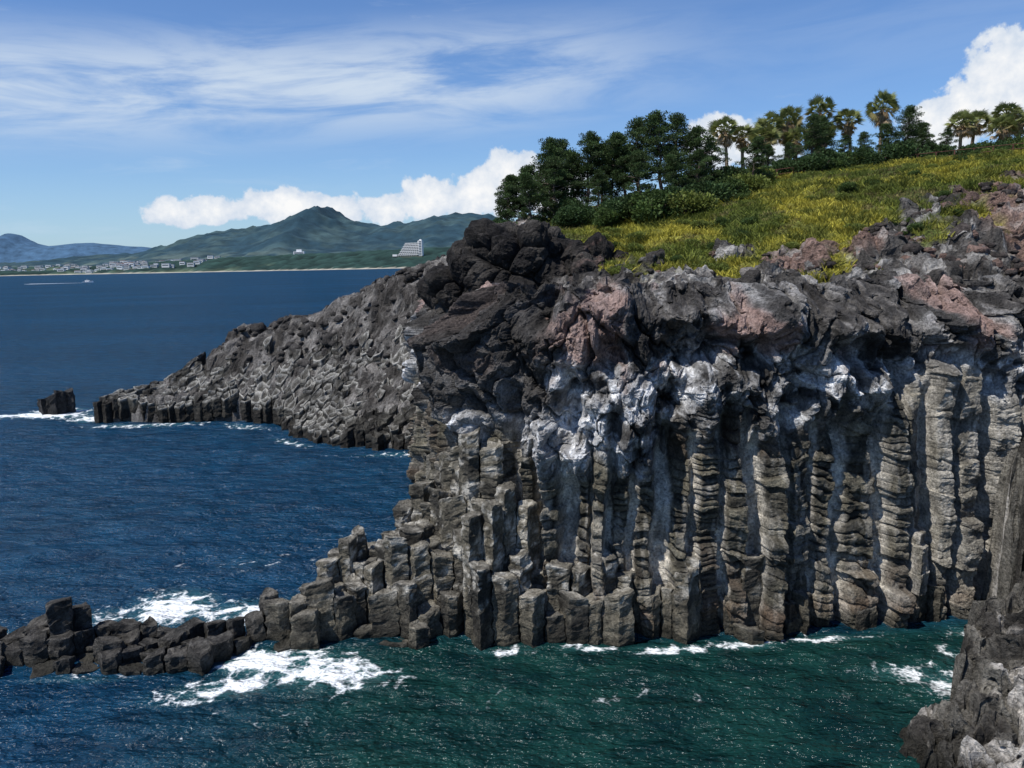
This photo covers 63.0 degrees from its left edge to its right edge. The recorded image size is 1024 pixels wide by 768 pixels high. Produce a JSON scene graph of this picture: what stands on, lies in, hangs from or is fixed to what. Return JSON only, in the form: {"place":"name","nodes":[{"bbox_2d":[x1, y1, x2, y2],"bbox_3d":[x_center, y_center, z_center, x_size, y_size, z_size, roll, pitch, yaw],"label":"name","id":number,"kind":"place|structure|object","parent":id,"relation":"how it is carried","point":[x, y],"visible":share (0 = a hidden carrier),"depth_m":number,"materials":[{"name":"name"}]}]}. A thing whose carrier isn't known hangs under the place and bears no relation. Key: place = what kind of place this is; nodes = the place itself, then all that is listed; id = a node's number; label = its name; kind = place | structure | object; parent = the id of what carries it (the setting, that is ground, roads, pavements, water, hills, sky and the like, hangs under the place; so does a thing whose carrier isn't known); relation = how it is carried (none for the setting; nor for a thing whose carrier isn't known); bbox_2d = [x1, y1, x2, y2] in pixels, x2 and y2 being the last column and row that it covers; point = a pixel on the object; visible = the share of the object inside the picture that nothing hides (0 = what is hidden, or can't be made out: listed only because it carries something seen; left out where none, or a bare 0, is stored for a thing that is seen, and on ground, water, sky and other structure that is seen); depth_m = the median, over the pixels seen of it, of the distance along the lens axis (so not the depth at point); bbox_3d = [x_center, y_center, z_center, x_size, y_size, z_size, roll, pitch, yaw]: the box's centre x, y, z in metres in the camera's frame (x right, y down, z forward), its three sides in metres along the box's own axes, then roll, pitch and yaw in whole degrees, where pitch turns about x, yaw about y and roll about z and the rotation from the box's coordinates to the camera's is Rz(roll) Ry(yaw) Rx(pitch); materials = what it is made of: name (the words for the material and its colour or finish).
{"place":"outdoors","nodes":[
{"label":"outdoors","id":0,"kind":"place"},
{"bbox_2d":[0,233,150,262],"bbox_3d":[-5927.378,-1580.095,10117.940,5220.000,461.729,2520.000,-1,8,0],"label":"mountain","id":1,"kind":"structure","parent":0,"point":[16,248],"depth_m":9543.28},
{"bbox_2d":[0,206,496,267],"bbox_3d":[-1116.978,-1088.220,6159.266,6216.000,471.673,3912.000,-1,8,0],"label":"mountain","id":2,"kind":"structure","parent":0,"point":[318,229],"depth_m":5345.72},
{"bbox_2d":[92,324,415,450],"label":"basalt promontory","id":3,"kind":"structure","parent":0,"point":[349,428],"depth_m":115.72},
{"bbox_2d":[0,268,967,767],"bbox_3d":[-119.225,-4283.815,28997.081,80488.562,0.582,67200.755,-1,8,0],"label":"sea","id":4,"kind":"structure","parent":0,"point":[174,524],"depth_m":48.04,"materials":[{"name":"liquid"}]},
{"bbox_2d":[37,388,75,414],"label":"sea stack","id":5,"kind":"object","parent":4,"relation":"in","point":[57,402],"visible":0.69,"depth_m":129.46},
{"bbox_2d":[0,247,449,275],"bbox_3d":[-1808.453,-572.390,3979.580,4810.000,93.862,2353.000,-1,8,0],"label":"coastal forest","id":6,"kind":"object","parent":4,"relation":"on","point":[379,259],"visible":0.39,"depth_m":3461.02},
{"bbox_2d":[0,255,220,272],"bbox_3d":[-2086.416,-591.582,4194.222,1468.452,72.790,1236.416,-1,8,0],"label":"town buildings","id":7,"kind":"structure","parent":6,"relation":"on","point":[127,265],"depth_m":3975.53,"materials":[{"name":"white concrete"}]},
{"bbox_2d":[393,239,423,257],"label":"hotel building","id":8,"kind":"structure","parent":6,"relation":"on","point":[409,250],"depth_m":3277.70,"materials":[{"name":"white concrete"}]},
{"bbox_2d":[399,241,421,255],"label":"windows","id":9,"kind":"structure","parent":8,"relation":"in","point":[419,241],"depth_m":3278.61,"materials":[{"name":"grey glass"}]},
{"bbox_2d":[0,426,943,678],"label":"basalt column steps","id":10,"kind":"structure","parent":4,"relation":"in","point":[447,558],"depth_m":49.19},
{"bbox_2d":[899,437,1023,767],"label":"shore rock","id":11,"kind":"object","parent":4,"relation":"in","point":[976,720],"visible":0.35,"depth_m":38.27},
{"bbox_2d":[0,0,1023,247],"label":"sky","id":12,"kind":"structure","parent":0,"point":[136,123],"materials":[{"name":"blue"}]},
{"bbox_2d":[106,159,1023,454],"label":"headland terrain","id":13,"kind":"structure","parent":0,"point":[884,245],"depth_m":62.03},
{"bbox_2d":[494,174,520,220],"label":"pine tree","id":14,"kind":"object","parent":13,"relation":"on","point":[506,199],"visible":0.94,"depth_m":83.90,"materials":[{"name":"green plant"}]},
{"bbox_2d":[495,164,538,220],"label":"pine tree","id":15,"kind":"object","parent":13,"relation":"on","point":[527,169],"visible":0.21,"depth_m":85.08,"materials":[{"name":"green plant"}]},
{"bbox_2d":[417,218,628,317],"bbox_3d":[0.231,-7.239,68.770,20.073,12.663,12.389,4,10,33],"label":"lava outcrop","id":16,"kind":"object","parent":13,"relation":"on","point":[536,253],"visible":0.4,"depth_m":64.40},
{"bbox_2d":[507,171,551,220],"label":"pine tree","id":17,"kind":"object","parent":13,"relation":"on","point":[527,182],"visible":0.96,"depth_m":78.91,"materials":[{"name":"green plant"}]},
{"bbox_2d":[528,167,566,218],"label":"pine tree","id":18,"kind":"object","parent":13,"relation":"on","point":[537,207],"visible":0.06,"depth_m":84.69,"materials":[{"name":"green plant"}]},
{"bbox_2d":[529,136,576,216],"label":"pine tree","id":19,"kind":"object","parent":13,"relation":"on","point":[550,145],"visible":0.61,"depth_m":81.12,"materials":[{"name":"green plant"}]},
{"bbox_2d":[535,154,581,217],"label":"pine tree","id":20,"kind":"object","parent":13,"relation":"on","point":[552,163],"visible":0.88,"depth_m":79.67,"materials":[{"name":"green plant"}]},
{"bbox_2d":[539,137,585,199],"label":"pine tree","id":21,"kind":"object","parent":13,"relation":"on","point":[564,142],"visible":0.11,"depth_m":85.23,"materials":[{"name":"green plant"}]},
{"bbox_2d":[551,203,583,226],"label":"shrub","id":22,"kind":"object","parent":13,"relation":"on","point":[559,218],"visible":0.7,"depth_m":77.12,"materials":[{"name":"green plant"}]},
{"bbox_2d":[552,196,582,214],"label":"shrub","id":23,"kind":"object","parent":13,"relation":"on","point":[575,200],"visible":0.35,"depth_m":79.67,"materials":[{"name":"green plant"}]},
{"bbox_2d":[548,149,602,208],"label":"pine tree","id":24,"kind":"object","parent":13,"relation":"on","point":[569,165],"visible":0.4,"depth_m":82.81,"materials":[{"name":"green plant"}]},
{"bbox_2d":[562,204,597,226],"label":"shrub","id":25,"kind":"object","parent":13,"relation":"on","point":[586,212],"visible":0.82,"depth_m":76.89,"materials":[{"name":"green plant"}]},
{"bbox_2d":[561,130,612,203],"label":"pine tree","id":26,"kind":"object","parent":13,"relation":"on","point":[592,143],"visible":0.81,"depth_m":81.78,"materials":[{"name":"green plant"}]},
{"bbox_2d":[580,169,615,209],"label":"pine tree","id":27,"kind":"object","parent":13,"relation":"on","point":[599,176],"visible":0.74,"depth_m":78.83,"materials":[{"name":"green plant"}]},
{"bbox_2d":[588,205,624,227],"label":"shrub","id":28,"kind":"object","parent":13,"relation":"on","point":[608,217],"visible":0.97,"depth_m":74.66,"materials":[{"name":"green plant"}]},
{"bbox_2d":[582,144,630,203],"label":"pine tree","id":29,"kind":"object","parent":13,"relation":"on","point":[617,191],"visible":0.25,"depth_m":83.56,"materials":[{"name":"green plant"}]},
{"bbox_2d":[592,196,634,222],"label":"shrub","id":30,"kind":"object","parent":13,"relation":"on","point":[615,203],"visible":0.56,"depth_m":75.56,"materials":[{"name":"green plant"}]},
{"bbox_2d":[212,181,1023,369],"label":"boulders","id":31,"kind":"object","parent":13,"relation":"on","point":[749,274],"visible":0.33,"depth_m":61.51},
{"bbox_2d":[607,264,632,274],"bbox_3d":[7.715,-8.279,61.147,2.038,1.096,1.833,5,10,35],"label":"shrub","id":32,"kind":"object","parent":13,"relation":"on","point":[612,270],"visible":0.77,"depth_m":60.90,"materials":[{"name":"green plant"}]},
{"bbox_2d":[601,131,642,195],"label":"pine tree","id":33,"kind":"object","parent":13,"relation":"on","point":[619,154],"visible":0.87,"depth_m":80.94,"materials":[{"name":"green plant"}]},
{"bbox_2d":[620,241,645,251],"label":"shrub","id":34,"kind":"object","parent":13,"relation":"on","point":[631,246],"visible":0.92,"depth_m":65.82,"materials":[{"name":"green plant"}]},
{"bbox_2d":[610,116,657,190],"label":"pine tree","id":35,"kind":"object","parent":13,"relation":"on","point":[635,125],"visible":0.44,"depth_m":84.06,"materials":[{"name":"green plant"}]},
{"bbox_2d":[626,231,650,240],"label":"shrub","id":36,"kind":"object","parent":13,"relation":"on","point":[637,234],"visible":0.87,"depth_m":68.27,"materials":[{"name":"green plant"}]},
{"bbox_2d":[618,148,666,196],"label":"pine tree","id":37,"kind":"object","parent":13,"relation":"on","point":[638,155],"visible":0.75,"depth_m":78.57,"materials":[{"name":"green plant"}]},
{"bbox_2d":[622,184,682,223],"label":"shrub","id":38,"kind":"object","parent":13,"relation":"on","point":[653,204],"visible":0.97,"depth_m":73.82,"materials":[{"name":"green plant"}]},
{"bbox_2d":[629,110,690,188],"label":"pine tree","id":39,"kind":"object","parent":13,"relation":"on","point":[653,120],"visible":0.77,"depth_m":81.27,"materials":[{"name":"green plant"}]},
{"bbox_2d":[643,184,695,200],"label":"shrub","id":40,"kind":"object","parent":13,"relation":"on","point":[665,189],"visible":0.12,"depth_m":76.86,"materials":[{"name":"green plant"}]},
{"bbox_2d":[653,154,695,192],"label":"pine tree","id":41,"kind":"object","parent":13,"relation":"on","point":[671,160],"visible":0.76,"depth_m":78.05,"materials":[{"name":"green plant"}]},
{"bbox_2d":[654,111,701,184],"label":"pine tree","id":42,"kind":"object","parent":13,"relation":"on","point":[677,125],"visible":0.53,"depth_m":84.34,"materials":[{"name":"green plant"}]},
{"bbox_2d":[665,189,718,213],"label":"shrub","id":43,"kind":"object","parent":13,"relation":"on","point":[691,200],"visible":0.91,"depth_m":74.38,"materials":[{"name":"green plant"}]},
{"bbox_2d":[663,125,723,183],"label":"pine tree","id":44,"kind":"object","parent":13,"relation":"on","point":[697,140],"visible":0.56,"depth_m":83.41,"materials":[{"name":"green plant"}]},
{"bbox_2d":[680,149,714,183],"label":"pine tree","id":45,"kind":"object","parent":13,"relation":"on","point":[699,156],"visible":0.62,"depth_m":79.66,"materials":[{"name":"green plant"}]},
{"bbox_2d":[689,218,711,228],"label":"shrub","id":46,"kind":"object","parent":13,"relation":"on","point":[699,223],"visible":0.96,"depth_m":69.65,"materials":[{"name":"green plant"}]},
{"bbox_2d":[681,180,737,203],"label":"shrub","id":47,"kind":"object","parent":13,"relation":"on","point":[712,187],"visible":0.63,"depth_m":76.23,"materials":[{"name":"green plant"}]},
{"bbox_2d":[692,137,730,180],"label":"pine tree","id":48,"kind":"object","parent":13,"relation":"on","point":[712,143],"visible":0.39,"depth_m":85.15,"materials":[{"name":"green plant"}]},
{"bbox_2d":[709,216,729,226],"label":"shrub","id":49,"kind":"object","parent":13,"relation":"on","point":[721,221],"visible":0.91,"depth_m":69.38,"materials":[{"name":"green plant"}]},
{"bbox_2d":[708,261,731,271],"bbox_3d":[14.593,-8.200,59.464,2.129,1.144,1.914,0,9,10],"label":"shrub","id":50,"kind":"object","parent":13,"relation":"on","point":[720,266],"visible":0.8,"depth_m":58.96,"materials":[{"name":"green plant"}]},
{"bbox_2d":[707,114,739,165],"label":"palm tree","id":51,"kind":"object","parent":13,"relation":"on","point":[724,137],"visible":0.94,"depth_m":106.31,"materials":[{"name":"green plant"}]},
{"bbox_2d":[707,165,757,180],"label":"shrub","id":52,"kind":"object","parent":13,"relation":"on","point":[726,171],"visible":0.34,"depth_m":84.86,"materials":[{"name":"green plant"}]},
{"bbox_2d":[715,174,751,196],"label":"shrub","id":53,"kind":"object","parent":13,"relation":"on","point":[739,187],"visible":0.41,"depth_m":77.64,"materials":[{"name":"green plant"}]},
{"bbox_2d":[728,124,753,167],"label":"palm tree","id":54,"kind":"object","parent":13,"relation":"on","point":[741,141],"visible":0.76,"depth_m":108.82,"materials":[{"name":"green plant"}]},
{"bbox_2d":[740,216,756,225],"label":"shrub","id":55,"kind":"object","parent":13,"relation":"on","point":[750,220],"visible":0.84,"depth_m":67.74,"materials":[{"name":"green plant"}]},
{"bbox_2d":[728,172,770,190],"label":"shrub","id":56,"kind":"object","parent":13,"relation":"on","point":[755,182],"visible":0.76,"depth_m":80.07,"materials":[{"name":"green plant"}]},
{"bbox_2d":[730,135,773,176],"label":"pine tree","id":57,"kind":"object","parent":13,"relation":"on","point":[754,149],"visible":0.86,"depth_m":83.48,"materials":[{"name":"green plant"}]},
{"bbox_2d":[745,167,778,180],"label":"shrub","id":58,"kind":"object","parent":13,"relation":"on","point":[766,170],"visible":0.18,"depth_m":85.42,"materials":[{"name":"green plant"}]},
{"bbox_2d":[747,124,783,156],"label":"palm tree","id":59,"kind":"object","parent":13,"relation":"on","point":[774,134],"visible":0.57,"depth_m":103.42,"materials":[{"name":"green plant"}]},
{"bbox_2d":[756,144,778,165],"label":"pine tree","id":60,"kind":"object","parent":13,"relation":"on","point":[771,154],"visible":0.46,"depth_m":93.83,"materials":[{"name":"green plant"}]},
{"bbox_2d":[754,110,785,165],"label":"palm tree","id":61,"kind":"object","parent":13,"relation":"on","point":[777,121],"visible":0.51,"depth_m":104.63,"materials":[{"name":"green plant"}]},
{"bbox_2d":[768,215,789,222],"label":"shrub","id":62,"kind":"object","parent":13,"relation":"on","point":[775,219],"visible":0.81,"depth_m":66.81,"materials":[{"name":"green plant"}]},
{"bbox_2d":[540,148,1023,282],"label":"grass","id":63,"kind":"structure","parent":13,"relation":"on","point":[792,189],"depth_m":67.57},
{"bbox_2d":[766,159,797,175],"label":"shrub","id":64,"kind":"object","parent":13,"relation":"on","point":[780,164],"visible":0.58,"depth_m":88.76,"materials":[{"name":"green plant"}]},
{"bbox_2d":[777,142,801,161],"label":"pine tree","id":65,"kind":"object","parent":13,"relation":"on","point":[787,147],"visible":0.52,"depth_m":91.15,"materials":[{"name":"green plant"}]},
{"bbox_2d":[777,105,803,159],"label":"palm tree","id":66,"kind":"object","parent":13,"relation":"on","point":[796,118],"visible":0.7,"depth_m":105.83,"materials":[{"name":"green plant"}]},
{"bbox_2d":[779,240,801,249],"bbox_3d":[20.549,-10.047,61.309,1.819,0.978,1.635,-4,9,-15],"label":"shrub","id":67,"kind":"object","parent":13,"relation":"on","point":[791,245],"visible":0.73,"depth_m":60.80,"materials":[{"name":"green plant"}]},
{"bbox_2d":[780,126,807,158],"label":"palm tree","id":68,"kind":"object","parent":13,"relation":"on","point":[789,135],"visible":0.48,"depth_m":104.75,"materials":[{"name":"green plant"}]},
{"bbox_2d":[786,159,820,172],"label":"shrub","id":69,"kind":"object","parent":13,"relation":"on","point":[797,169],"visible":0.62,"depth_m":88.36,"materials":[{"name":"green plant"}]},
{"bbox_2d":[791,113,829,155],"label":"pine tree","id":70,"kind":"object","parent":13,"relation":"on","point":[814,123],"visible":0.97,"depth_m":89.96,"materials":[{"name":"green plant"}]},
{"bbox_2d":[795,153,837,172],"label":"shrub","id":71,"kind":"object","parent":13,"relation":"on","point":[811,161],"visible":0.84,"depth_m":87.93,"materials":[{"name":"green plant"}]},
{"bbox_2d":[803,94,838,120],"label":"palm tree","id":72,"kind":"object","parent":13,"relation":"on","point":[823,107],"visible":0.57,"depth_m":105.17,"materials":[{"name":"green plant"}]},
{"bbox_2d":[807,115,845,152],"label":"pine tree","id":73,"kind":"object","parent":13,"relation":"on","point":[828,140],"visible":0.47,"depth_m":91.89,"materials":[{"name":"green plant"}]},
{"bbox_2d":[809,148,852,169],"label":"shrub","id":74,"kind":"object","parent":13,"relation":"on","point":[831,153],"visible":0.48,"depth_m":89.26,"materials":[{"name":"green plant"}]},
{"bbox_2d":[826,156,846,170],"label":"shrub","id":75,"kind":"object","parent":13,"relation":"on","point":[839,164],"visible":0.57,"depth_m":88.59,"materials":[{"name":"green plant"}]},
{"bbox_2d":[834,192,857,200],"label":"shrub","id":76,"kind":"object","parent":13,"relation":"on","point":[838,196],"visible":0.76,"depth_m":68.89,"materials":[{"name":"green plant"}]},
{"bbox_2d":[835,134,857,151],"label":"pine tree","id":77,"kind":"object","parent":13,"relation":"on","point":[847,138],"visible":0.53,"depth_m":93.86,"materials":[{"name":"green plant"}]},
{"bbox_2d":[837,181,857,193],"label":"shrub","id":78,"kind":"object","parent":13,"relation":"on","point":[844,184],"visible":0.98,"depth_m":72.24,"materials":[{"name":"green plant"}]},
{"bbox_2d":[831,108,866,151],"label":"palm tree","id":79,"kind":"object","parent":13,"relation":"on","point":[849,125],"visible":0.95,"depth_m":105.90,"materials":[{"name":"green plant"}]},
{"bbox_2d":[843,222,867,232],"bbox_3d":[25.582,-11.582,62.030,1.642,0.982,1.827,-3,9,-14],"label":"shrub","id":80,"kind":"object","parent":13,"relation":"on","point":[859,225],"visible":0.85,"depth_m":61.77,"materials":[{"name":"green plant"}]},
{"bbox_2d":[846,151,881,165],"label":"shrub","id":81,"kind":"object","parent":13,"relation":"on","point":[862,156],"visible":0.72,"depth_m":89.79,"materials":[{"name":"green plant"}]},
{"bbox_2d":[849,146,884,163],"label":"shrub","id":82,"kind":"object","parent":13,"relation":"on","point":[861,150],"visible":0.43,"depth_m":89.41,"materials":[{"name":"green plant"}]},
{"bbox_2d":[853,131,880,150],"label":"pine tree","id":83,"kind":"object","parent":13,"relation":"on","point":[863,138],"visible":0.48,"depth_m":94.88,"materials":[{"name":"green plant"}]},
{"bbox_2d":[865,183,888,192],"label":"shrub","id":84,"kind":"object","parent":13,"relation":"on","point":[873,187],"visible":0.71,"depth_m":69.66,"materials":[{"name":"green plant"}]},
{"bbox_2d":[864,89,901,151],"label":"palm tree","id":85,"kind":"object","parent":13,"relation":"on","point":[882,114],"visible":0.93,"depth_m":105.97,"materials":[{"name":"green plant"}]},
{"bbox_2d":[873,122,903,159],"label":"pine tree","id":86,"kind":"object","parent":13,"relation":"on","point":[888,128],"visible":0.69,"depth_m":93.64,"materials":[{"name":"green plant"}]},
{"bbox_2d":[877,139,933,161],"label":"shrub","id":87,"kind":"object","parent":13,"relation":"on","point":[901,149],"visible":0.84,"depth_m":90.68,"materials":[{"name":"green plant"}]},
{"bbox_2d":[890,105,923,144],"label":"pine tree","id":88,"kind":"object","parent":13,"relation":"on","point":[909,126],"visible":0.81,"depth_m":94.55,"materials":[{"name":"green plant"}]},
{"bbox_2d":[906,220,930,233],"bbox_3d":[29.039,-11.150,59.815,1.434,1.137,1.762,-8,11,-38],"label":"shrub","id":89,"kind":"object","parent":13,"relation":"on","point":[916,225],"visible":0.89,"depth_m":59.53,"materials":[{"name":"green plant"}]},
{"bbox_2d":[912,122,935,142],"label":"pine tree","id":90,"kind":"object","parent":13,"relation":"on","point":[926,128],"visible":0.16,"depth_m":96.62,"materials":[{"name":"green plant"}]},
{"bbox_2d":[915,131,934,155],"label":"pine tree","id":91,"kind":"object","parent":13,"relation":"on","point":[924,135],"visible":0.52,"depth_m":92.87,"materials":[{"name":"green plant"}]},
{"bbox_2d":[917,142,955,155],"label":"shrub","id":92,"kind":"object","parent":13,"relation":"on","point":[933,147],"visible":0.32,"depth_m":92.83,"materials":[{"name":"green plant"}]},
{"bbox_2d":[929,144,960,155],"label":"shrub","id":93,"kind":"object","parent":13,"relation":"on","point":[945,147],"visible":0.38,"depth_m":92.47,"materials":[{"name":"green plant"}]},
{"bbox_2d":[936,127,959,148],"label":"pine tree","id":94,"kind":"object","parent":13,"relation":"on","point":[947,131],"visible":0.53,"depth_m":95.69,"materials":[{"name":"green plant"}]},
{"bbox_2d":[883,143,1022,162],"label":"wooden fence","id":95,"kind":"object","parent":13,"relation":"on","point":[970,148],"visible":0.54,"depth_m":88.67,"materials":[{"name":"brown wood"}]},
{"bbox_2d":[944,109,977,148],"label":"palm tree","id":96,"kind":"object","parent":13,"relation":"on","point":[961,131],"visible":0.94,"depth_m":105.78,"materials":[{"name":"green plant"}]},
{"bbox_2d":[958,143,981,153],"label":"shrub","id":97,"kind":"object","parent":13,"relation":"on","point":[968,146],"visible":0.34,"depth_m":94.89,"materials":[{"name":"green plant"}]},
{"bbox_2d":[964,108,991,143],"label":"palm tree","id":98,"kind":"object","parent":13,"relation":"on","point":[980,115],"visible":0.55,"depth_m":107.76,"materials":[{"name":"green plant"}]},
{"bbox_2d":[985,113,1020,140],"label":"palm tree","id":99,"kind":"object","parent":13,"relation":"on","point":[1002,132],"visible":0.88,"depth_m":103.11,"materials":[{"name":"green plant"}]},
{"bbox_2d":[988,102,1023,129],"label":"palm tree","id":100,"kind":"object","parent":13,"relation":"on","point":[998,109],"visible":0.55,"depth_m":105.26,"materials":[{"name":"green plant"}]},
{"bbox_2d":[998,134,1023,149],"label":"shrub","id":101,"kind":"object","parent":13,"relation":"on","point":[1015,140],"visible":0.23,"depth_m":96.24,"materials":[{"name":"green plant"}]},
{"bbox_2d":[1009,109,1023,136],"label":"palm tree","id":102,"kind":"object","parent":13,"relation":"on","point":[1021,124],"visible":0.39,"depth_m":107.30,"materials":[{"name":"green plant"}]},
{"bbox_2d":[402,273,1023,640],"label":"basalt cliff","id":103,"kind":"structure","parent":0,"point":[839,450],"depth_m":49.65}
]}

